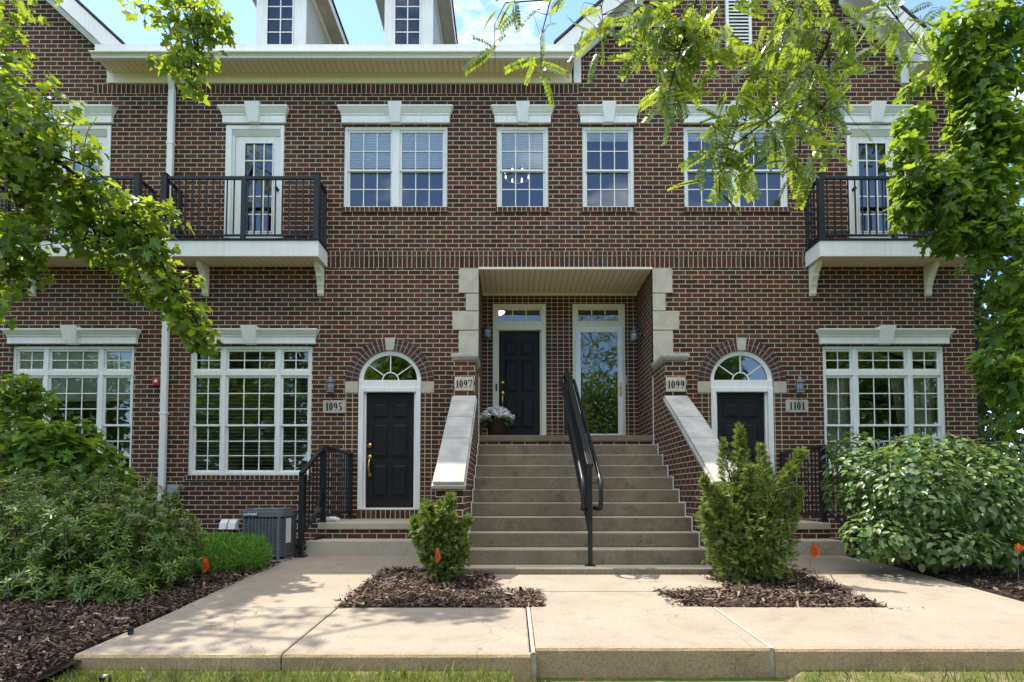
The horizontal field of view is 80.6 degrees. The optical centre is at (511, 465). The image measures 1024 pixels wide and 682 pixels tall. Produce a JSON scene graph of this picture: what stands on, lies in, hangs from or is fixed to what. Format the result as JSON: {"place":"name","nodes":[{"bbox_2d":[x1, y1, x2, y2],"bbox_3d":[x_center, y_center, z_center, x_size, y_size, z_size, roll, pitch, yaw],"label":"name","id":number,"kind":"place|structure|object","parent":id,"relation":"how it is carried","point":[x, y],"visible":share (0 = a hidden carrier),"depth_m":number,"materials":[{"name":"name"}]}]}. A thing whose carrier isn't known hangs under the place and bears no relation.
{"place":"outdoors","nodes":[
{"label":"outdoors","id":0,"kind":"place"},
{"bbox_2d":[127,626,134,634],"bbox_3d":[-2.894,1.277,4.580,0.052,0.111,0.052,0,-3,0],"label":"path light","id":1,"kind":"object","parent":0,"point":[130,629],"visible":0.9,"depth_m":4.57,"materials":[{"name":"black metal"}]},
{"bbox_2d":[80,608,335,652],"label":"pavement","id":2,"kind":"structure","parent":0,"point":[241,630],"depth_m":4.63,"materials":[{"name":"concrete"}]},
{"bbox_2d":[181,570,380,609],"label":"path","id":3,"kind":"structure","parent":0,"point":[292,589],"depth_m":6.16,"materials":[{"name":"concrete"}]},
{"bbox_2d":[263,551,427,569],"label":"path","id":4,"kind":"structure","parent":0,"point":[342,563],"depth_m":7.82,"materials":[{"name":"concrete"}]},
{"bbox_2d":[285,608,529,652],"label":"pavement","id":5,"kind":"structure","parent":0,"point":[421,630],"depth_m":4.65,"materials":[{"name":"concrete"}]},
{"bbox_2d":[0,538,1023,681],"bbox_3d":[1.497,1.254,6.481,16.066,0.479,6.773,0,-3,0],"label":"bark mulch","id":6,"kind":"object","parent":0,"point":[763,588],"visible":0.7,"depth_m":5.68,"materials":[{"name":"brown wood"}]},
{"bbox_2d":[0,373,143,542],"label":"young maple","id":7,"kind":"object","parent":6,"relation":"on","point":[23,446],"visible":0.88,"depth_m":7.07,"materials":[{"name":"green plant"}]},
{"bbox_2d":[0,456,210,605],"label":"spirea shrub","id":8,"kind":"object","parent":6,"relation":"on","point":[114,570],"visible":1,"depth_m":5.89,"materials":[{"name":"green plant"}]},
{"bbox_2d":[0,0,236,356],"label":"maple tree","id":9,"kind":"object","parent":6,"relation":"on","point":[26,171],"visible":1,"depth_m":7.59,"materials":[{"name":"green plant"}]},
{"bbox_2d":[202,556,208,581],"bbox_3d":[-3.288,1.148,6.471,0.104,0.354,0.028,0,-3,9],"label":"marking flag","id":10,"kind":"object","parent":6,"relation":"on","point":[205,565],"visible":0.91,"depth_m":6.48,"materials":[{"name":"orange plastic"}]},
{"bbox_2d":[183,529,275,574],"bbox_3d":[-3.450,1.073,7.262,1.052,0.622,0.937,0,-3,0],"label":"yew hedge","id":11,"kind":"object","parent":6,"relation":"on","point":[257,551],"visible":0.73,"depth_m":7.18,"materials":[{"name":"green plant"}]},
{"bbox_2d":[241,508,322,564],"bbox_3d":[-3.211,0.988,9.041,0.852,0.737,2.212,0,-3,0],"label":"air conditioner","id":12,"kind":"object","parent":6,"relation":"on","point":[276,527],"visible":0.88,"depth_m":8.00,"materials":[{"name":"grey metal"}]},
{"bbox_2d":[435,548,440,562],"bbox_3d":[-0.780,1.094,6.340,0.072,0.463,0.028,-1,-3,13],"label":"marking flag","id":13,"kind":"object","parent":6,"relation":"on","point":[437,555],"visible":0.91,"depth_m":6.35,"materials":[{"name":"orange plastic"}]},
{"bbox_2d":[408,491,474,582],"bbox_3d":[-0.785,0.799,6.703,0.768,1.081,0.771,0,-3,0],"label":"shrub","id":14,"kind":"object","parent":6,"relation":"on","point":[441,529],"visible":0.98,"depth_m":6.54,"materials":[{"name":"green plant"}]},
{"bbox_2d":[694,421,810,583],"bbox_3d":[2.642,0.426,6.700,1.267,1.858,0.869,0,-3,0],"label":"juniper","id":15,"kind":"object","parent":6,"relation":"on","point":[745,510],"visible":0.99,"depth_m":6.56,"materials":[{"name":"green plant"}]},
{"bbox_2d":[809,543,820,567],"bbox_3d":[3.641,1.126,7.279,0.151,0.392,0.031,0,-3,5],"label":"marking flag","id":16,"kind":"object","parent":6,"relation":"on","point":[814,551],"visible":0.91,"depth_m":7.28,"materials":[{"name":"orange plastic"}]},
{"bbox_2d":[817,431,1023,574],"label":"broadleaf shrub","id":17,"kind":"object","parent":6,"relation":"on","point":[981,511],"visible":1,"depth_m":6.95,"materials":[{"name":"green plant"}]},
{"bbox_2d":[878,0,1023,442],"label":"maple tree","id":18,"kind":"object","parent":6,"relation":"on","point":[984,133],"visible":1,"depth_m":7.84,"materials":[{"name":"green plant"}]},
{"bbox_2d":[1014,543,1023,582],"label":"marking flag","id":19,"kind":"object","parent":6,"relation":"on","point":[1018,547],"visible":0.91,"depth_m":6.38,"materials":[{"name":"orange plastic"}]},
{"bbox_2d":[35,466,1023,681],"bbox_3d":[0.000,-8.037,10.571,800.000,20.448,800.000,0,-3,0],"label":"lawn","id":20,"kind":"structure","parent":0,"point":[800,677],"depth_m":4.09,"materials":[{"name":"green plant"}]},
{"bbox_2d":[99,674,111,681],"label":"sprinkler head","id":21,"kind":"object","parent":20,"relation":"on","point":[102,678],"visible":0.73,"depth_m":3.88},
{"bbox_2d":[74,653,282,669],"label":"kerb","id":22,"kind":"structure","parent":20,"relation":"on","point":[190,661],"depth_m":4.10,"materials":[{"name":"concrete"}]},
{"bbox_2d":[305,519,424,555],"bbox_3d":[-1.916,1.134,9.328,1.988,0.543,1.659,0,-3,0],"label":"entry porch","id":23,"kind":"object","parent":20,"relation":"on","point":[366,537],"visible":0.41,"depth_m":8.72,"materials":[{"name":"concrete"}]},
{"bbox_2d":[294,444,352,557],"bbox_3d":[-2.792,0.513,9.245,0.192,1.624,1.870,0,-3,9],"label":"porch railing","id":24,"kind":"object","parent":23,"relation":"on","point":[346,508],"visible":0.97,"depth_m":8.94,"materials":[{"name":"black metal"}]},
{"bbox_2d":[326,516,339,521],"bbox_3d":[-2.760,0.821,9.187,0.288,0.089,0.098,0,-3,0],"label":"drain pipe","id":25,"kind":"object","parent":23,"relation":"on","point":[333,518],"visible":0.74,"depth_m":9.15,"materials":[{"name":"white plastic"}]},
{"bbox_2d":[282,653,529,681],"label":"kerb","id":26,"kind":"structure","parent":20,"relation":"on","point":[519,663],"depth_m":4.10,"materials":[{"name":"concrete"}]},
{"bbox_2d":[0,0,1000,540],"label":"brick townhouse","id":27,"kind":"structure","parent":20,"relation":"on","point":[378,238],"depth_m":10.38,"materials":[{"name":"red brick"}]},
{"bbox_2d":[0,325,141,478],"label":"window","id":28,"kind":"structure","parent":27,"relation":"in","point":[76,373],"depth_m":10.33,"materials":[{"name":"white paint"}]},
{"bbox_2d":[63,137,106,233],"bbox_3d":[-7.413,-4.833,10.521,0.804,1.794,0.092,0,-3,0],"label":"balcony door","id":29,"kind":"structure","parent":27,"relation":"in","point":[103,140],"depth_m":10.52,"materials":[{"name":"white paint"}]},
{"bbox_2d":[152,377,160,385],"bbox_3d":[-6.028,-1.423,10.236,0.125,0.143,0.074,0,-3,0],"label":"fire alarm","id":30,"kind":"object","parent":27,"relation":"attached to","point":[156,381],"visible":1,"depth_m":10.22,"materials":[{"name":"red plastic"}]},
{"bbox_2d":[167,485,179,534],"bbox_3d":[-5.684,0.815,10.121,0.167,0.985,0.104,0,-3,0],"label":"electric box","id":31,"kind":"object","parent":27,"relation":"attached to","point":[170,488],"visible":0.45,"depth_m":10.09,"materials":[{"name":"grey metal"}]},
{"bbox_2d":[219,519,238,529],"bbox_3d":[-4.738,0.993,10.089,0.270,0.182,0.144,0,-3,0],"label":"dryer vent","id":32,"kind":"object","parent":27,"relation":"attached to","point":[228,524],"visible":0.96,"depth_m":10.05,"materials":[{"name":"white plastic"}]},
{"bbox_2d":[185,325,318,479],"bbox_3d":[-4.447,-1.054,10.291,2.312,2.600,0.383,0,-3,0],"label":"window","id":33,"kind":"structure","parent":27,"relation":"in","point":[246,334],"depth_m":10.31,"materials":[{"name":"white paint"}]},
{"bbox_2d":[234,137,279,233],"bbox_3d":[-4.413,-4.836,10.467,0.805,1.794,0.130,0,-3,0],"label":"balcony door","id":34,"kind":"structure","parent":27,"relation":"in","point":[240,141],"depth_m":10.50,"materials":[{"name":"white paint"}]},
{"bbox_2d":[325,375,334,393],"bbox_3d":[-3.054,-1.365,10.165,0.170,0.307,0.207,0,-3,0],"label":"wall lantern","id":35,"kind":"object","parent":27,"relation":"attached to","point":[330,381],"depth_m":10.10,"materials":[{"name":"grey metal"}]},
{"bbox_2d":[323,400,345,412],"bbox_3d":[-3.018,-0.996,10.244,0.381,0.219,0.042,0,-3,0],"label":"address plaque","id":36,"kind":"object","parent":27,"relation":"attached to","point":[333,406],"visible":1,"depth_m":10.22,"materials":[{"name":"stone"}]},
{"bbox_2d":[366,393,413,507],"bbox_3d":[-2.081,-0.264,10.290,0.816,1.962,0.135,0,-3,0],"label":"door","id":37,"kind":"structure","parent":27,"relation":"in","point":[390,416],"depth_m":10.30,"materials":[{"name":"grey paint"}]},
{"bbox_2d":[337,101,452,211],"bbox_3d":[-2.013,-5.303,10.444,1.984,1.870,0.308,0,-3,0],"label":"window","id":38,"kind":"structure","parent":27,"relation":"in","point":[371,147],"depth_m":10.50,"materials":[{"name":"white paint"}]},
{"bbox_2d":[483,322,491,338],"bbox_3d":[-0.465,-2.556,11.444,0.170,0.307,0.207,0,-3,0],"label":"wall lantern","id":39,"kind":"object","parent":27,"relation":"attached to","point":[487,328],"depth_m":11.38,"materials":[{"name":"grey metal"}]},
{"bbox_2d":[504,168,530,183],"bbox_3d":[0.101,-6.043,11.883,0.528,0.764,0.528,0,-3,0],"label":"chandelier","id":40,"kind":"object","parent":27,"relation":"hanging from","point":[512,182],"visible":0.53,"depth_m":12.02,"materials":[{"name":"white plastic"}]},
{"bbox_2d":[499,332,539,434],"bbox_3d":[0.141,-1.555,11.614,0.785,2.077,0.135,0,-3,0],"label":"door","id":41,"kind":"structure","parent":27,"relation":"in","point":[519,352],"depth_m":11.63,"materials":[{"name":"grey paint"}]},
{"bbox_2d":[491,101,553,211],"bbox_3d":[0.185,-5.303,10.444,1.087,1.870,0.308,0,-3,0],"label":"window","id":42,"kind":"structure","parent":27,"relation":"in","point":[517,147],"depth_m":10.50,"materials":[{"name":"white paint"}]},
{"bbox_2d":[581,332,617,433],"bbox_3d":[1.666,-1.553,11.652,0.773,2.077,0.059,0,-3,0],"label":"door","id":43,"kind":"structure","parent":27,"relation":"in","point":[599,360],"depth_m":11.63,"materials":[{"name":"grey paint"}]},
{"bbox_2d":[575,327,623,434],"bbox_3d":[1.666,-1.582,11.485,0.905,2.160,0.091,0,-3,0],"label":"storm door","id":44,"kind":"structure","parent":27,"relation":"in","point":[619,330],"depth_m":11.52,"materials":[{"name":"white paint"}]},
{"bbox_2d":[577,101,639,211],"bbox_3d":[1.669,-5.303,10.444,1.087,1.870,0.308,0,-3,0],"label":"window","id":45,"kind":"structure","parent":27,"relation":"in","point":[608,112],"depth_m":10.47,"materials":[{"name":"white paint"}]},
{"bbox_2d":[630,326,640,341],"bbox_3d":[2.268,-2.430,11.120,0.207,0.287,0.170,0,-3,0],"label":"wall lantern","id":46,"kind":"object","parent":27,"relation":"attached to","point":[634,331],"depth_m":11.08,"materials":[{"name":"grey metal"}]},
{"bbox_2d":[678,101,794,211],"bbox_3d":[3.878,-5.303,10.444,1.984,1.870,0.308,0,-3,0],"label":"window","id":47,"kind":"structure","parent":27,"relation":"in","point":[691,134],"depth_m":10.46,"materials":[{"name":"white paint"}]},
{"bbox_2d":[717,393,765,501],"bbox_3d":[3.911,-0.264,10.290,0.816,1.962,0.135,0,-3,0],"label":"door","id":48,"kind":"structure","parent":27,"relation":"in","point":[746,408],"depth_m":10.33,"materials":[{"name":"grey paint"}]},
{"bbox_2d":[785,400,807,412],"bbox_3d":[4.834,-1.006,10.244,0.381,0.219,0.042,0,-3,0],"label":"address plaque","id":49,"kind":"object","parent":27,"relation":"attached to","point":[796,406],"visible":1,"depth_m":10.22,"materials":[{"name":"stone"}]},
{"bbox_2d":[794,375,804,393],"bbox_3d":[4.839,-1.365,10.165,0.170,0.307,0.207,0,-3,0],"label":"wall lantern","id":50,"kind":"object","parent":27,"relation":"attached to","point":[799,382],"depth_m":10.11,"materials":[{"name":"grey metal"}]},
{"bbox_2d":[850,137,894,233],"bbox_3d":[6.263,-4.836,10.467,0.805,1.794,0.130,0,-3,0],"label":"balcony door","id":51,"kind":"structure","parent":27,"relation":"in","point":[854,141],"depth_m":10.50,"materials":[{"name":"white paint"}]},
{"bbox_2d":[816,325,955,479],"bbox_3d":[6.341,-1.054,10.303,2.301,2.600,0.408,0,-3,0],"label":"window","id":52,"kind":"structure","parent":27,"relation":"in","point":[913,393],"depth_m":10.32,"materials":[{"name":"white paint"}]},
{"bbox_2d":[6,658,1023,681],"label":"grass","id":53,"kind":"structure","parent":20,"relation":"on","point":[126,674],"depth_m":3.94,"materials":[{"name":"green plant"}]},
{"bbox_2d":[431,353,744,574],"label":"entry stairs","id":54,"kind":"structure","parent":20,"relation":"on","point":[518,498],"depth_m":8.35,"materials":[{"name":"concrete"}]},
{"bbox_2d":[455,377,473,390],"bbox_3d":[-0.756,-1.287,9.525,0.298,0.219,0.034,0,-3,0],"label":"address plaque","id":55,"kind":"object","parent":54,"relation":"attached to","point":[464,383],"visible":1,"depth_m":9.51,"materials":[{"name":"stone"}]},
{"bbox_2d":[479,406,514,434],"bbox_3d":[-0.278,-0.776,10.696,0.679,0.562,0.564,0,-3,0],"label":"flower pot","id":56,"kind":"object","parent":54,"relation":"on","point":[493,424],"visible":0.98,"depth_m":10.57,"materials":[{"name":"brown ceramic"}]},
{"bbox_2d":[559,371,602,565],"bbox_3d":[0.945,-0.193,8.895,0.262,2.955,3.546,0,-3,0],"label":"stair handrail","id":57,"kind":"object","parent":54,"relation":"on","point":[574,426],"visible":0.95,"depth_m":8.00,"materials":[{"name":"black metal"}]},
{"bbox_2d":[666,377,685,391],"bbox_3d":[2.585,-1.276,9.525,0.308,0.229,0.034,0,-3,0],"label":"address plaque","id":58,"kind":"object","parent":54,"relation":"attached to","point":[675,384],"visible":1,"depth_m":9.51,"materials":[{"name":"stone"}]},
{"bbox_2d":[535,647,769,677],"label":"kerb","id":59,"kind":"structure","parent":20,"relation":"on","point":[652,662],"depth_m":4.21,"materials":[{"name":"concrete"}]},
{"bbox_2d":[463,0,947,216],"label":"locust tree","id":60,"kind":"object","parent":20,"relation":"on","point":[788,51],"visible":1,"depth_m":3.58,"materials":[{"name":"green plant"}]},
{"bbox_2d":[749,519,844,555],"bbox_3d":[3.696,1.134,9.328,1.988,0.543,1.659,0,-3,0],"label":"entry porch","id":61,"kind":"object","parent":20,"relation":"on","point":[809,533],"visible":0.16,"depth_m":8.54,"materials":[{"name":"concrete"}]},
{"bbox_2d":[779,444,858,557],"bbox_3d":[4.622,0.513,9.245,0.192,1.624,1.870,0,-3,-9],"label":"porch railing","id":62,"kind":"object","parent":61,"relation":"on","point":[822,514],"visible":0.53,"depth_m":8.98,"materials":[{"name":"black metal"}]},
{"bbox_2d":[773,647,1023,677],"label":"kerb","id":63,"kind":"structure","parent":20,"relation":"on","point":[791,660],"depth_m":4.21,"materials":[{"name":"concrete"}]},
{"bbox_2d":[972,166,1023,497],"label":"woodland tree","id":64,"kind":"object","parent":20,"relation":"on","point":[979,323],"visible":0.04,"depth_m":14.17,"materials":[{"name":"green plant"}]},
{"bbox_2d":[973,161,1023,500],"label":"woodland tree","id":65,"kind":"object","parent":20,"relation":"on","point":[989,272],"visible":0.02,"depth_m":17.53,"materials":[{"name":"green plant"}]},
{"bbox_2d":[526,611,534,646],"bbox_3d":[1.715,1.318,4.917,6.970,0.065,1.025,0,-3,0],"label":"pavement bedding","id":66,"kind":"object","parent":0,"point":[528,629],"depth_m":4.85,"materials":[{"name":"grey concrete"}]},
{"bbox_2d":[79,0,1023,459],"label":"sky","id":67,"kind":"structure","parent":0,"point":[360,19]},
{"bbox_2d":[485,575,733,591],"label":"path","id":68,"kind":"structure","parent":0,"point":[596,583],"depth_m":6.56,"materials":[{"name":"concrete"}]},
{"bbox_2d":[541,592,687,606],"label":"path","id":69,"kind":"structure","parent":0,"point":[603,599],"depth_m":5.75,"materials":[{"name":"concrete"}]},
{"bbox_2d":[530,607,765,646],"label":"pavement","id":70,"kind":"structure","parent":0,"point":[632,627],"depth_m":4.70,"materials":[{"name":"concrete"}]},
{"bbox_2d":[527,607,774,681],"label":"pavement joint","id":71,"kind":"object","parent":70,"relation":"on","point":[533,662],"visible":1,"depth_m":4.23,"materials":[{"name":"grey concrete"}]},
{"bbox_2d":[772,553,908,570],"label":"path","id":72,"kind":"structure","parent":0,"point":[832,563],"depth_m":7.74,"materials":[{"name":"concrete"}]},
{"bbox_2d":[718,607,1023,646],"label":"pavement","id":73,"kind":"structure","parent":0,"point":[888,627],"depth_m":4.78,"materials":[{"name":"concrete"}]},
{"bbox_2d":[797,571,1023,606],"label":"path","id":74,"kind":"structure","parent":0,"point":[902,589],"depth_m":6.16,"materials":[{"name":"concrete"}]}
]}

